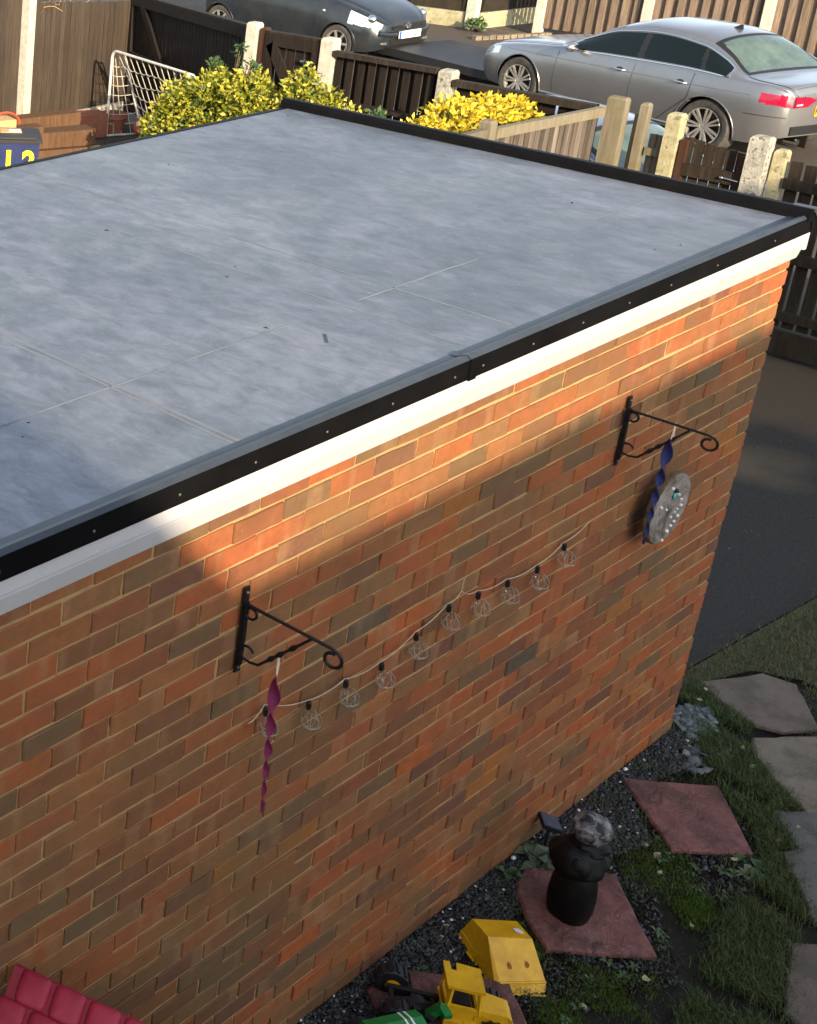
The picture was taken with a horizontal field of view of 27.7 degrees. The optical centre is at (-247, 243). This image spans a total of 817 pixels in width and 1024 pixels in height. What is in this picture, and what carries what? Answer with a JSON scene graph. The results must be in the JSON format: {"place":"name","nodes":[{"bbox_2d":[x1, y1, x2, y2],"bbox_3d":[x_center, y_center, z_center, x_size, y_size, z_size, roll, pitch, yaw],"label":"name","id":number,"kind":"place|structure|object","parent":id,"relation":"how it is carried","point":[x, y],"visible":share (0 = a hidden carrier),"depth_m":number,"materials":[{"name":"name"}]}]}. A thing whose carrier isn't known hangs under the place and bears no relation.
{"place":"outdoors","nodes":[
{"label":"outdoors","id":0,"kind":"place"},
{"bbox_2d":[18,0,816,337],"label":"road","id":1,"kind":"structure","parent":0,"point":[806,154],"depth_m":21.42,"materials":[{"name":"asphalt"}]},
{"bbox_2d":[16,0,36,114],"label":"fence post","id":2,"kind":"object","parent":1,"relation":"on","point":[27,37],"visible":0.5,"depth_m":16.72,"materials":[{"name":"concrete"}]},
{"bbox_2d":[30,0,130,112],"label":"board fence","id":3,"kind":"object","parent":1,"relation":"on","point":[76,44],"visible":0.76,"depth_m":17.34,"materials":[{"name":"wood"}]},
{"bbox_2d":[79,109,107,137],"bbox_3d":[4.079,-1.480,17.013,0.620,0.300,0.260,-5,19,-13],"label":"terracotta trough","id":4,"kind":"object","parent":1,"relation":"on","point":[97,119],"visible":0.36,"depth_m":16.93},
{"bbox_2d":[103,110,127,133],"bbox_3d":[4.549,-1.518,17.207,0.350,0.260,0.341,-13,22,-32],"label":"terracotta pot","id":5,"kind":"object","parent":1,"relation":"on","point":[117,121],"visible":0.69,"depth_m":17.09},
{"bbox_2d":[133,118,150,135],"bbox_3d":[4.875,-1.453,17.040,0.240,0.241,0.241,-13,22,-32],"label":"football","id":6,"kind":"object","parent":1,"relation":"on","point":[135,127],"visible":0.33,"depth_m":16.99,"materials":[{"name":"red"}]},
{"bbox_2d":[106,50,197,136],"bbox_3d":[4.745,-1.637,16.221,0.508,1.112,1.624,-3,19,-7],"label":"football goal","id":7,"kind":"object","parent":1,"relation":"on","point":[112,66],"visible":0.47,"depth_m":16.76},
{"bbox_2d":[123,0,246,116],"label":"wide gate","id":8,"kind":"structure","parent":1,"relation":"on","point":[181,37],"depth_m":16.39,"materials":[{"name":"wood"}]},
{"bbox_2d":[205,0,429,59],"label":"parked car","id":9,"kind":"object","parent":1,"relation":"on","point":[364,27],"visible":0.92,"depth_m":21.37,"materials":[{"name":"metal"}]},
{"bbox_2d":[407,0,467,27],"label":"lap fence","id":10,"kind":"object","parent":1,"relation":"on","point":[452,17],"visible":0.6,"depth_m":24.37,"materials":[{"name":"wood"}]},
{"bbox_2d":[463,0,481,29],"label":"fence post","id":11,"kind":"object","parent":1,"relation":"on","point":[473,8],"visible":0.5,"depth_m":23.94,"materials":[{"name":"concrete"}]},
{"bbox_2d":[464,16,487,31],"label":"bush","id":12,"kind":"object","parent":1,"relation":"on","point":[476,21],"visible":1,"depth_m":23.75,"materials":[{"name":"green plant"}]},
{"bbox_2d":[472,32,551,40],"bbox_3d":[12.936,-3.518,23.220,1.472,0.097,0.100,-4,19,-11],"label":"kerb edging","id":13,"kind":"object","parent":1,"relation":"on","point":[496,37],"visible":0.79,"depth_m":23.16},
{"bbox_2d":[478,0,595,27],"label":"lap fence","id":14,"kind":"object","parent":1,"relation":"on","point":[504,16],"visible":0.49,"depth_m":24.26,"materials":[{"name":"wood"}]},
{"bbox_2d":[532,0,546,32],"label":"fence post","id":15,"kind":"object","parent":1,"relation":"on","point":[540,10],"visible":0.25,"depth_m":23.39,"materials":[{"name":"concrete"}]},
{"bbox_2d":[392,94,766,195],"bbox_3d":[7.064,-1.104,14.324,2.035,1.375,6.343,-8,20,-21],"label":"parked car","id":16,"kind":"object","parent":1,"relation":"on","point":[655,128],"visible":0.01,"depth_m":12.20,"materials":[{"name":"blue paint"}]},
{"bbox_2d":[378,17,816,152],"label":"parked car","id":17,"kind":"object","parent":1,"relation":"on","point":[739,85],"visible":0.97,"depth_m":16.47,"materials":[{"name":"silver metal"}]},
{"bbox_2d":[640,0,654,21],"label":"fence post","id":18,"kind":"object","parent":1,"relation":"on","point":[647,10],"depth_m":21.97,"materials":[{"name":"concrete"}]},
{"bbox_2d":[542,0,643,33],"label":"hit and miss fence","id":19,"kind":"object","parent":18,"relation":"attached to","point":[615,12],"visible":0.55,"depth_m":22.79,"materials":[{"name":"wood"}]},
{"bbox_2d":[651,0,764,27],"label":"hit and miss fence","id":20,"kind":"object","parent":18,"relation":"attached to","point":[737,11],"visible":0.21,"depth_m":21.25,"materials":[{"name":"wood"}]},
{"bbox_2d":[759,0,777,30],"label":"fence post","id":21,"kind":"object","parent":1,"relation":"on","point":[767,17],"visible":0.5,"depth_m":20.61,"materials":[{"name":"concrete"}]},
{"bbox_2d":[297,352,816,1023],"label":"ground","id":22,"kind":"structure","parent":0,"point":[677,934],"depth_m":5.32,"materials":[{"name":"plant"}]},
{"bbox_2d":[0,0,21,115],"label":"board fence","id":23,"kind":"object","parent":22,"relation":"on","point":[10,20],"visible":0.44,"depth_m":16.64,"materials":[{"name":"wood"}]},
{"bbox_2d":[0,964,144,1023],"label":"playhouse","id":24,"kind":"object","parent":22,"relation":"on","point":[31,997],"visible":1,"depth_m":3.63,"materials":[{"name":"red plastic"}]},
{"bbox_2d":[242,21,263,74],"bbox_3d":[5.132,-1.358,14.201,0.120,1.900,0.115,-13,22,-32],"label":"fence post","id":25,"kind":"object","parent":22,"relation":"on","point":[253,29],"visible":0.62,"depth_m":13.91,"materials":[{"name":"concrete"}]},
{"bbox_2d":[255,27,271,75],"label":"fence post","id":26,"kind":"object","parent":22,"relation":"on","point":[263,30],"visible":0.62,"depth_m":13.86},
{"bbox_2d":[261,30,322,98],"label":"narrow gate","id":27,"kind":"structure","parent":26,"relation":"attached to","point":[277,43],"depth_m":13.65,"materials":[{"name":"brown wood"}]},
{"bbox_2d":[317,36,340,92],"bbox_3d":[5.615,-1.108,13.510,0.130,1.870,0.130,-13,22,-32],"label":"fence post","id":28,"kind":"object","parent":22,"relation":"on","point":[327,59],"visible":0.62,"depth_m":13.23,"materials":[{"name":"concrete"}]},
{"bbox_2d":[0,98,816,1023],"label":"garage","id":29,"kind":"structure","parent":22,"relation":"on","point":[356,390],"depth_m":4.66,"materials":[{"name":"brick"}]},
{"bbox_2d":[233,586,343,672],"bbox_3d":[1.516,1.159,3.854,0.024,0.285,0.303,-16,24,-38],"label":"wall bracket","id":30,"kind":"object","parent":29,"relation":"attached to","point":[246,605],"depth_m":3.91,"materials":[{"name":"black metal"}]},
{"bbox_2d":[260,658,280,812],"bbox_3d":[1.508,1.440,3.979,0.038,0.562,0.036,-13,22,-32],"label":"twisted spinner","id":31,"kind":"object","parent":30,"relation":"hanging from","point":[274,697],"visible":1,"depth_m":3.97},
{"bbox_2d":[248,521,589,736],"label":"string lights","id":32,"kind":"object","parent":29,"relation":"attached to","point":[382,674],"visible":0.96,"depth_m":4.59,"materials":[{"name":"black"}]},
{"bbox_2d":[613,395,718,464],"bbox_3d":[3.391,0.743,5.048,0.025,0.285,0.304,-18,25,-41],"label":"wall bracket","id":33,"kind":"object","parent":29,"relation":"attached to","point":[629,411],"depth_m":5.10,"materials":[{"name":"black metal"}]},
{"bbox_2d":[642,423,676,543],"bbox_3d":[3.392,0.905,5.094,0.037,0.510,0.038,-13,22,-32],"label":"twisted spinner","id":34,"kind":"object","parent":33,"relation":"hanging from","point":[666,456],"visible":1,"depth_m":5.08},
{"bbox_2d":[643,469,690,543],"bbox_3d":[3.653,1.054,5.432,0.295,0.308,0.039,-12,22,-30],"label":"log slice plaque","id":35,"kind":"object","parent":29,"relation":"attached to","point":[674,492],"visible":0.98,"depth_m":5.41,"materials":[{"name":"grey wood"}]},
{"bbox_2d":[366,970,526,1023],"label":"red slab","id":36,"kind":"structure","parent":22,"relation":"on","point":[426,981],"depth_m":5.05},
{"bbox_2d":[347,994,452,1023],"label":"toy tractor","id":37,"kind":"object","parent":36,"relation":"on","point":[419,1003],"visible":0.94,"depth_m":4.82,"materials":[{"name":"green plastic"}]},
{"bbox_2d":[372,960,512,1023],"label":"toy truck","id":38,"kind":"object","parent":36,"relation":"on","point":[464,994],"visible":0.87,"depth_m":4.88,"materials":[{"name":"yellow plastic"}]},
{"bbox_2d":[433,68,459,117],"bbox_3d":[6.292,-0.735,12.577,0.130,1.760,0.125,-13,22,-32],"label":"fence post","id":39,"kind":"object","parent":22,"relation":"on","point":[446,77],"visible":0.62,"depth_m":12.29,"materials":[{"name":"concrete"}]},
{"bbox_2d":[332,50,440,122],"bbox_3d":[5.953,-1.062,12.990,0.145,1.415,1.062,-13,22,-32],"label":"board fence","id":40,"kind":"object","parent":39,"relation":"attached to","point":[407,94],"visible":0.34,"depth_m":12.83,"materials":[{"name":"wood"}]},
{"bbox_2d":[452,79,599,160],"bbox_3d":[6.659,-0.654,11.981,0.097,1.390,1.226,-13,22,-32],"label":"board fence","id":41,"kind":"object","parent":39,"relation":"attached to","point":[547,104],"visible":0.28,"depth_m":11.68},
{"bbox_2d":[300,729,692,1023],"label":"slate chippings","id":42,"kind":"object","parent":22,"relation":"on","point":[339,1015],"visible":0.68,"depth_m":5.48,"materials":[{"name":"gravel"}]},
{"bbox_2d":[416,965,426,971],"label":"seedling","id":43,"kind":"object","parent":42,"relation":"on","point":[422,967],"visible":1,"depth_m":5.16,"materials":[{"name":"green plant"}]},
{"bbox_2d":[300,732,688,1023],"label":"shell chips","id":44,"kind":"object","parent":42,"relation":"on","point":[451,919],"visible":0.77,"depth_m":5.42,"materials":[{"name":"grey"}]},
{"bbox_2d":[513,842,548,864],"bbox_3d":[3.265,2.544,5.699,0.143,0.048,0.134,12,23,32],"label":"leafy plant","id":45,"kind":"object","parent":42,"relation":"on","point":[534,849],"visible":0.98,"depth_m":5.70,"materials":[{"name":"green plant"}]},
{"bbox_2d":[520,854,554,870],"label":"leafy plant","id":46,"kind":"object","parent":42,"relation":"on","point":[528,865],"visible":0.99,"depth_m":5.63,"materials":[{"name":"green plant"}]},
{"bbox_2d":[538,811,562,845],"bbox_3d":[3.347,2.485,5.736,0.077,0.143,0.085,5,20,15],"label":"solar light","id":47,"kind":"object","parent":42,"relation":"on","point":[548,822],"visible":1,"depth_m":5.71,"materials":[{"name":"black plastic"}]},
{"bbox_2d":[458,919,546,997],"bbox_3d":[2.849,2.693,5.169,0.198,0.136,0.302,-2,19,-4],"label":"toy tipper bed","id":48,"kind":"object","parent":22,"relation":"on","point":[502,951],"visible":0.94,"depth_m":5.13,"materials":[{"name":"yellow paint"}]},
{"bbox_2d":[494,865,523,879],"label":"weed","id":49,"kind":"object","parent":22,"relation":"on","point":[512,870],"visible":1,"depth_m":5.61,"materials":[{"name":"green plant"}]},
{"bbox_2d":[509,917,564,979],"bbox_3d":[2.962,2.720,5.252,0.310,0.018,0.338,-13,22,-32],"label":"moss","id":50,"kind":"object","parent":22,"relation":"on","point":[542,949],"visible":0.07,"depth_m":5.25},
{"bbox_2d":[310,723,783,1023],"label":"earth clods","id":51,"kind":"object","parent":22,"relation":"on","point":[530,1019],"visible":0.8,"depth_m":5.39,"materials":[{"name":"soil"}]},
{"bbox_2d":[299,719,799,1023],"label":"sparse grass","id":52,"kind":"structure","parent":22,"relation":"on","point":[638,810],"depth_m":5.65,"materials":[{"name":"plant"}]},
{"bbox_2d":[329,729,789,1022],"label":"slate scatter","id":53,"kind":"object","parent":22,"relation":"on","point":[704,867],"visible":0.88,"depth_m":5.33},
{"bbox_2d":[529,985,594,1023],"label":"moss","id":54,"kind":"object","parent":22,"relation":"on","point":[554,1019],"visible":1,"depth_m":4.98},
{"bbox_2d":[559,1013,570,1023],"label":"seedling","id":55,"kind":"object","parent":22,"relation":"on","point":[563,1019],"visible":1,"depth_m":4.95,"materials":[{"name":"green plant"}]},
{"bbox_2d":[568,1002,586,1010],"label":"seedling","id":56,"kind":"object","parent":22,"relation":"on","point":[575,1006],"visible":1,"depth_m":5.00,"materials":[{"name":"green plant"}]},
{"bbox_2d":[515,868,656,960],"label":"red slab","id":57,"kind":"structure","parent":22,"relation":"on","point":[611,928],"depth_m":5.33,"materials":[{"name":"stone"}]},
{"bbox_2d":[546,810,613,925],"bbox_3d":[3.216,2.432,5.320,0.225,0.468,0.204,-13,22,-32],"label":"garden ornament","id":58,"kind":"object","parent":57,"relation":"on","point":[580,860],"visible":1,"depth_m":5.27,"materials":[{"name":"black plastic"}]},
{"bbox_2d":[599,957,612,966],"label":"seedling","id":59,"kind":"object","parent":22,"relation":"on","point":[604,959],"visible":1,"depth_m":5.19,"materials":[{"name":"green plant"}]},
{"bbox_2d":[595,95,630,165],"bbox_3d":[7.071,-0.349,11.391,0.090,1.790,0.140,-13,22,-32],"label":"fence post","id":60,"kind":"object","parent":22,"relation":"on","point":[613,130],"visible":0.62,"depth_m":11.16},
{"bbox_2d":[495,106,606,159],"bbox_3d":[6.280,-0.265,10.977,1.659,1.610,0.074,-13,22,-32],"label":"weathered fence","id":61,"kind":"object","parent":60,"relation":"attached to","point":[570,134],"visible":0.3,"depth_m":10.88,"materials":[{"name":"wood"}]},
{"bbox_2d":[557,953,675,1023],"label":"moss","id":62,"kind":"object","parent":22,"relation":"on","point":[600,992],"visible":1,"depth_m":5.07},
{"bbox_2d":[642,975,650,980],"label":"fallen leaf","id":63,"kind":"object","parent":62,"relation":"on","point":[644,977],"visible":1,"depth_m":5.11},
{"bbox_2d":[628,961,640,971],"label":"seedling","id":64,"kind":"object","parent":22,"relation":"on","point":[634,966],"visible":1,"depth_m":5.17,"materials":[{"name":"green plant"}]},
{"bbox_2d":[627,102,652,170],"bbox_3d":[7.214,-0.295,11.262,0.080,1.770,0.060,-13,22,-32],"label":"fence post","id":65,"kind":"object","parent":22,"relation":"on","point":[640,135],"visible":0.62,"depth_m":11.04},
{"bbox_2d":[624,113,638,167],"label":"grey boards","id":66,"kind":"object","parent":65,"relation":"attached to","point":[631,140],"visible":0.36,"depth_m":11.16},
{"bbox_2d":[642,134,662,173],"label":"grey boards","id":67,"kind":"object","parent":65,"relation":"attached to","point":[651,152],"visible":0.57,"depth_m":11.04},
{"bbox_2d":[649,925,665,937],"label":"seedling","id":68,"kind":"object","parent":22,"relation":"on","point":[660,931],"visible":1,"depth_m":5.32,"materials":[{"name":"green plant"}]},
{"bbox_2d":[652,854,668,862],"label":"seedling","id":69,"kind":"object","parent":22,"relation":"on","point":[662,859],"visible":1,"depth_m":5.67,"materials":[{"name":"green plant"}]},
{"bbox_2d":[616,833,708,897],"bbox_3d":[3.749,2.575,5.661,0.394,0.018,0.388,5,20,16],"label":"moss","id":70,"kind":"object","parent":22,"relation":"on","point":[648,865],"visible":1,"depth_m":5.63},
{"bbox_2d":[655,112,687,177],"bbox_3d":[7.345,-0.213,11.084,0.115,1.730,0.100,-13,22,-32],"label":"fence post","id":71,"kind":"object","parent":22,"relation":"on","point":[674,130],"visible":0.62,"depth_m":10.85,"materials":[{"name":"concrete"}]},
{"bbox_2d":[621,778,752,856],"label":"red slab","id":72,"kind":"structure","parent":22,"relation":"on","point":[688,818],"depth_m":5.89,"materials":[{"name":"stone"}]},
{"bbox_2d":[647,867,728,941],"bbox_3d":[3.738,2.652,5.434,0.426,0.018,0.304,-13,22,-32],"label":"moss","id":73,"kind":"object","parent":22,"relation":"on","point":[687,903],"visible":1,"depth_m":5.43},
{"bbox_2d":[672,703,718,734],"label":"slate pieces","id":74,"kind":"object","parent":22,"relation":"on","point":[681,718],"visible":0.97,"depth_m":6.50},
{"bbox_2d":[692,884,705,891],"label":"seedling","id":75,"kind":"object","parent":22,"relation":"on","point":[699,888],"visible":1,"depth_m":5.52,"materials":[{"name":"green plant"}]},
{"bbox_2d":[680,731,731,776],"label":"slate pieces","id":76,"kind":"object","parent":22,"relation":"on","point":[689,753],"visible":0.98,"depth_m":6.25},
{"bbox_2d":[717,870,730,876],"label":"seedling","id":77,"kind":"object","parent":22,"relation":"on","point":[723,873],"visible":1,"depth_m":5.60,"materials":[{"name":"green plant"}]},
{"bbox_2d":[728,868,738,876],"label":"seedling","id":78,"kind":"object","parent":22,"relation":"on","point":[731,870],"visible":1,"depth_m":5.61,"materials":[{"name":"green plant"}]},
{"bbox_2d":[654,674,816,1023],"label":"grass","id":79,"kind":"structure","parent":22,"relation":"on","point":[746,919],"depth_m":5.43,"materials":[{"name":"plant"}]},
{"bbox_2d":[731,853,747,862],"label":"seedling","id":80,"kind":"object","parent":22,"relation":"on","point":[737,855],"visible":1,"depth_m":5.68,"materials":[{"name":"green plant"}]},
{"bbox_2d":[736,864,758,880],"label":"weed","id":81,"kind":"object","parent":22,"relation":"on","point":[746,869],"visible":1,"depth_m":5.61,"materials":[{"name":"green plant"}]},
{"bbox_2d":[737,134,775,196],"bbox_3d":[7.678,-0.021,10.609,0.120,1.670,0.130,-13,22,-32],"label":"fence post","id":82,"kind":"object","parent":22,"relation":"on","point":[757,163],"visible":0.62,"depth_m":10.37,"materials":[{"name":"concrete"}]},
{"bbox_2d":[673,136,745,190],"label":"gate","id":83,"kind":"structure","parent":82,"relation":"attached to","point":[706,171],"depth_m":10.70,"materials":[{"name":"brown wood"}]},
{"bbox_2d":[703,673,816,734],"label":"stepping stone","id":84,"kind":"object","parent":22,"relation":"on","point":[773,704],"visible":1,"depth_m":6.61,"materials":[{"name":"stone"}]},
{"bbox_2d":[750,857,771,883],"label":"weed","id":85,"kind":"object","parent":22,"relation":"on","point":[753,860],"visible":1,"depth_m":5.59,"materials":[{"name":"green plant"}]},
{"bbox_2d":[763,148,791,199],"bbox_3d":[7.811,0.038,10.571,0.100,1.580,0.080,-13,22,-32],"label":"fence post","id":86,"kind":"object","parent":22,"relation":"on","point":[779,167],"visible":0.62,"depth_m":10.35,"materials":[{"name":"concrete"}]},
{"bbox_2d":[751,737,816,812],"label":"stepping stone","id":87,"kind":"object","parent":22,"relation":"on","point":[794,759],"visible":1,"depth_m":6.20,"materials":[{"name":"stone"}]},
{"bbox_2d":[765,161,816,366],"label":"board fence","id":88,"kind":"object","parent":22,"relation":"on","point":[793,345],"visible":0.5,"depth_m":10.37,"materials":[{"name":"wood"}]},
{"bbox_2d":[770,810,816,848],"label":"stepping stone","id":89,"kind":"object","parent":22,"relation":"on","point":[807,823],"visible":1,"depth_m":5.84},
{"bbox_2d":[782,847,816,926],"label":"stepping stone","id":90,"kind":"object","parent":22,"relation":"on","point":[809,857],"visible":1,"depth_m":5.60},
{"bbox_2d":[783,942,816,1023],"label":"stepping stone","id":91,"kind":"object","parent":22,"relation":"on","point":[806,1009],"visible":1,"depth_m":5.06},
{"bbox_2d":[797,681,816,736],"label":"grass","id":92,"kind":"structure","parent":22,"relation":"on","point":[810,691],"depth_m":6.65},
{"bbox_2d":[680,583,816,697],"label":"lawn","id":93,"kind":"structure","parent":0,"point":[781,642],"depth_m":6.99,"materials":[{"name":"plant"}]},
{"bbox_2d":[685,356,816,668],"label":"driveway","id":94,"kind":"structure","parent":0,"point":[747,592],"depth_m":8.23,"materials":[{"name":"asphalt"}]},
{"bbox_2d":[0,127,42,166],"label":"recycling box","id":95,"kind":"object","parent":94,"relation":"on","point":[19,145],"visible":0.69,"depth_m":14.01,"materials":[{"name":"blue plastic"}]},
{"bbox_2d":[38,146,87,158],"bbox_3d":[3.386,-1.009,15.821,0.971,0.206,0.240,-5,20,-14],"label":"timber sleeper","id":96,"kind":"object","parent":94,"relation":"on","point":[48,152],"visible":0.21,"depth_m":15.72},
{"bbox_2d":[39,124,95,148],"bbox_3d":[3.446,-1.225,15.803,1.034,0.186,0.240,-5,20,-14],"label":"timber sleeper","id":97,"kind":"object","parent":96,"relation":"on","point":[68,136],"visible":0.64,"depth_m":15.75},
{"bbox_2d":[16,123,43,133],"bbox_3d":[2.706,-1.236,15.388,1.245,0.086,0.180,-8,20,-21],"label":"timber sleeper","id":98,"kind":"object","parent":97,"relation":"on","point":[38,126],"visible":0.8,"depth_m":15.52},
{"bbox_2d":[0,112,20,127],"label":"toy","id":99,"kind":"object","parent":98,"relation":"on","point":[7,121],"visible":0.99,"depth_m":15.25,"materials":[{"name":"orange plastic"}]},
{"bbox_2d":[137,64,282,137],"bbox_3d":[4.463,-0.966,13.456,0.949,1.668,1.531,-13,22,-32],"label":"bush","id":100,"kind":"object","parent":94,"relation":"on","point":[223,89],"visible":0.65,"depth_m":13.20,"materials":[{"name":"yellow plant"}]},
{"bbox_2d":[205,41,261,118],"bbox_3d":[4.661,-1.065,13.368,0.304,1.900,0.600,-13,22,-32],"label":"bush","id":101,"kind":"object","parent":94,"relation":"on","point":[216,60],"visible":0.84,"depth_m":13.08,"materials":[{"name":"green plant"}]},
{"bbox_2d":[267,61,369,114],"bbox_3d":[5.252,-0.744,12.614,0.874,1.789,1.282,-13,22,-32],"label":"bush","id":102,"kind":"object","parent":94,"relation":"on","point":[313,92],"visible":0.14,"depth_m":12.54,"materials":[{"name":"yellow plant"}]},
{"bbox_2d":[365,105,386,117],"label":"bush","id":103,"kind":"object","parent":94,"relation":"on","point":[381,113],"visible":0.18,"depth_m":10.77,"materials":[{"name":"green plant"}]},
{"bbox_2d":[400,88,545,133],"bbox_3d":[5.881,-0.416,11.443,1.997,1.913,0.744,-13,22,-32],"label":"bush","id":104,"kind":"object","parent":94,"relation":"on","point":[469,114],"visible":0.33,"depth_m":11.00,"materials":[{"name":"yellow plant"}]},
{"bbox_2d":[479,118,497,140],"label":"fence post","id":105,"kind":"object","parent":94,"relation":"on","point":[490,125],"visible":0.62,"depth_m":10.21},
{"bbox_2d":[461,128,487,138],"bbox_3d":[5.146,-0.018,10.254,0.802,1.625,0.073,-13,22,-32],"label":"weathered fence","id":106,"kind":"object","parent":105,"relation":"attached to","point":[481,133],"visible":0.03,"depth_m":10.13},
{"bbox_3d":[3.221,-1.172,16.100,1.240,0.336,0.436,-13,22,-32],"label":"timber sleeper","id":107,"kind":"object","parent":94,"relation":"on","visible":0},
{"bbox_2d":[10,109,80,127],"bbox_3d":[3.256,-1.424,16.002,1.273,0.156,0.200,-8,20,-22],"label":"timber sleeper","id":108,"kind":"object","parent":107,"relation":"on","point":[63,117],"visible":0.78,"depth_m":16.03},
{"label":"fence post","id":109,"kind":"object","parent":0,"visible":0},
{"bbox_2d":[770,0,816,57],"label":"hit and miss fence","id":110,"kind":"object","parent":109,"relation":"attached to","point":[798,27],"visible":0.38,"depth_m":20.39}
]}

